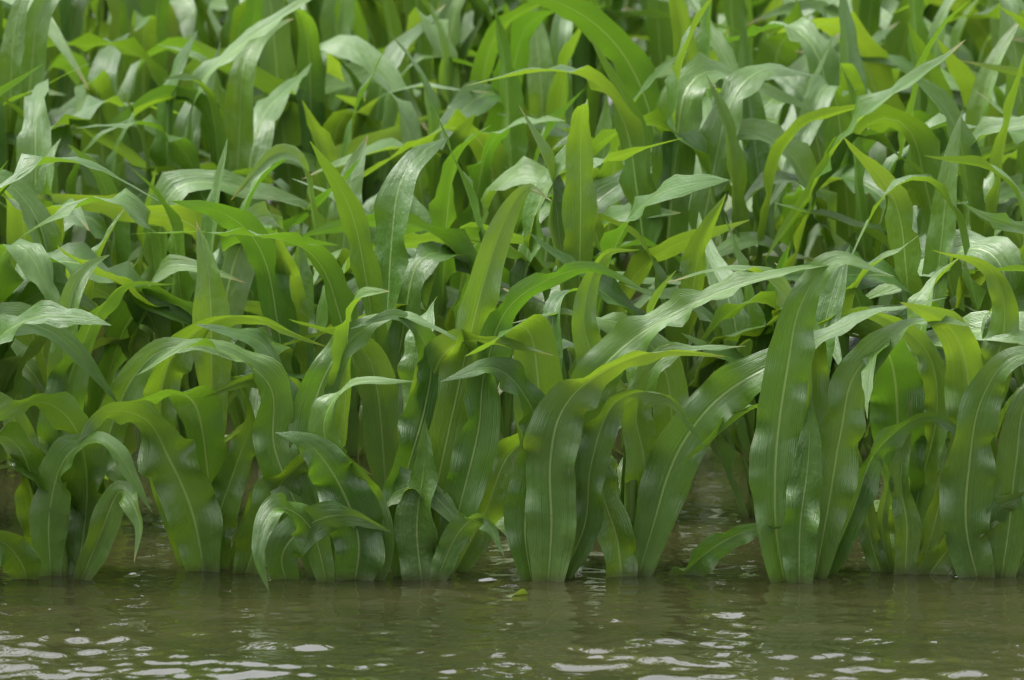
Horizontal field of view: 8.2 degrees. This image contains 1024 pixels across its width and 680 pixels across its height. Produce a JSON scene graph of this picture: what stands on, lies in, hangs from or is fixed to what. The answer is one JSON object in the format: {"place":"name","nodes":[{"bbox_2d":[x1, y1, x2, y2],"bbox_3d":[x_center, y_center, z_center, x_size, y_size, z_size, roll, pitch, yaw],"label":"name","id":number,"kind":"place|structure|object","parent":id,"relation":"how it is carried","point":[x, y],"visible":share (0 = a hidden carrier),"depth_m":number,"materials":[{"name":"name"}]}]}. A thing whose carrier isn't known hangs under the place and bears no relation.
{"place":"outdoors","nodes":[
{"label":"outdoors","id":0,"kind":"place"},
{"bbox_2d":[495,517,505,535],"bbox_3d":[-0.017,0.315,12.430,0.048,0.055,0.082,-3,8,-24],"label":"floating leaf","id":1,"kind":"object","parent":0,"point":[499,524],"visible":0.09,"depth_m":12.40,"materials":[{"name":"green plant"}]},
{"bbox_2d":[0,0,1023,517],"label":"corn field","id":2,"kind":"structure","parent":0,"point":[400,150],"depth_m":13.33,"materials":[{"name":"green plant"}]},
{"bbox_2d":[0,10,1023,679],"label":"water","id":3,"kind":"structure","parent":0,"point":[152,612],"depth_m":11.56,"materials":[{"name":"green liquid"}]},
{"bbox_2d":[0,153,158,565],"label":"corn plant","id":4,"kind":"object","parent":3,"relation":"in","point":[52,321],"visible":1,"depth_m":11.95,"materials":[{"name":"green plant"}]},
{"bbox_2d":[0,255,246,580],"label":"corn plant","id":5,"kind":"object","parent":3,"relation":"in","point":[76,498],"visible":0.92,"depth_m":11.97,"materials":[{"name":"green plant"}]},
{"bbox_2d":[77,222,344,573],"bbox_3d":[-0.568,0.221,12.064,0.433,0.832,0.533,-4,9,-29],"label":"corn plant","id":6,"kind":"object","parent":3,"relation":"in","point":[198,477],"visible":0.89,"depth_m":12.02,"materials":[{"name":"green plant"}]},
{"bbox_2d":[137,287,470,592],"bbox_3d":[-0.352,0.281,11.934,0.541,0.746,0.264,-2,8,-16],"label":"corn plant","id":7,"kind":"object","parent":3,"relation":"in","point":[336,523],"visible":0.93,"depth_m":11.93,"materials":[{"name":"green plant"}]},
{"bbox_2d":[350,183,652,580],"bbox_3d":[0.017,0.182,12.009,0.500,0.923,0.377,3,8,19],"label":"corn plant","id":8,"kind":"object","parent":3,"relation":"in","point":[457,451],"visible":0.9,"depth_m":11.93,"materials":[{"name":"green plant"}]},
{"bbox_2d":[506,589,527,596],"bbox_3d":[0.004,0.420,11.810,0.067,0.018,0.030,-2,8,-14],"label":"floating leaf","id":9,"kind":"object","parent":3,"relation":"on","point":[521,591],"visible":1,"depth_m":11.81,"materials":[{"name":"green plant"}]},
{"bbox_2d":[442,248,828,581],"bbox_3d":[0.188,0.260,11.862,0.598,0.806,0.461,5,9,35],"label":"corn plant","id":10,"kind":"object","parent":3,"relation":"in","point":[553,510],"visible":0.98,"depth_m":11.90,"materials":[{"name":"green plant"}]},
{"bbox_2d":[498,271,943,576],"bbox_3d":[0.348,0.272,11.979,0.656,0.752,0.385,5,9,33],"label":"corn plant","id":11,"kind":"object","parent":3,"relation":"in","point":[644,494],"visible":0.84,"depth_m":11.98,"materials":[{"name":"green plant"}]},
{"bbox_2d":[668,245,983,583],"bbox_3d":[0.522,0.242,11.977,0.532,0.812,0.240,0,8,0],"label":"corn plant","id":12,"kind":"object","parent":3,"relation":"in","point":[814,486],"visible":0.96,"depth_m":11.92,"materials":[{"name":"green plant"}]},
{"bbox_2d":[818,259,1023,574],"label":"corn plant","id":13,"kind":"object","parent":3,"relation":"in","point":[904,535],"visible":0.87,"depth_m":12.02,"materials":[{"name":"green plant"}]},
{"bbox_2d":[900,250,1023,577],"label":"corn plant","id":14,"kind":"object","parent":3,"relation":"in","point":[981,470],"visible":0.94,"depth_m":11.94,"materials":[{"name":"green plant"}]},
{"bbox_2d":[926,265,1023,438],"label":"corn plant","id":15,"kind":"object","parent":3,"relation":"in","point":[974,319],"visible":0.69,"depth_m":12.01,"materials":[{"name":"green plant"}]}
]}

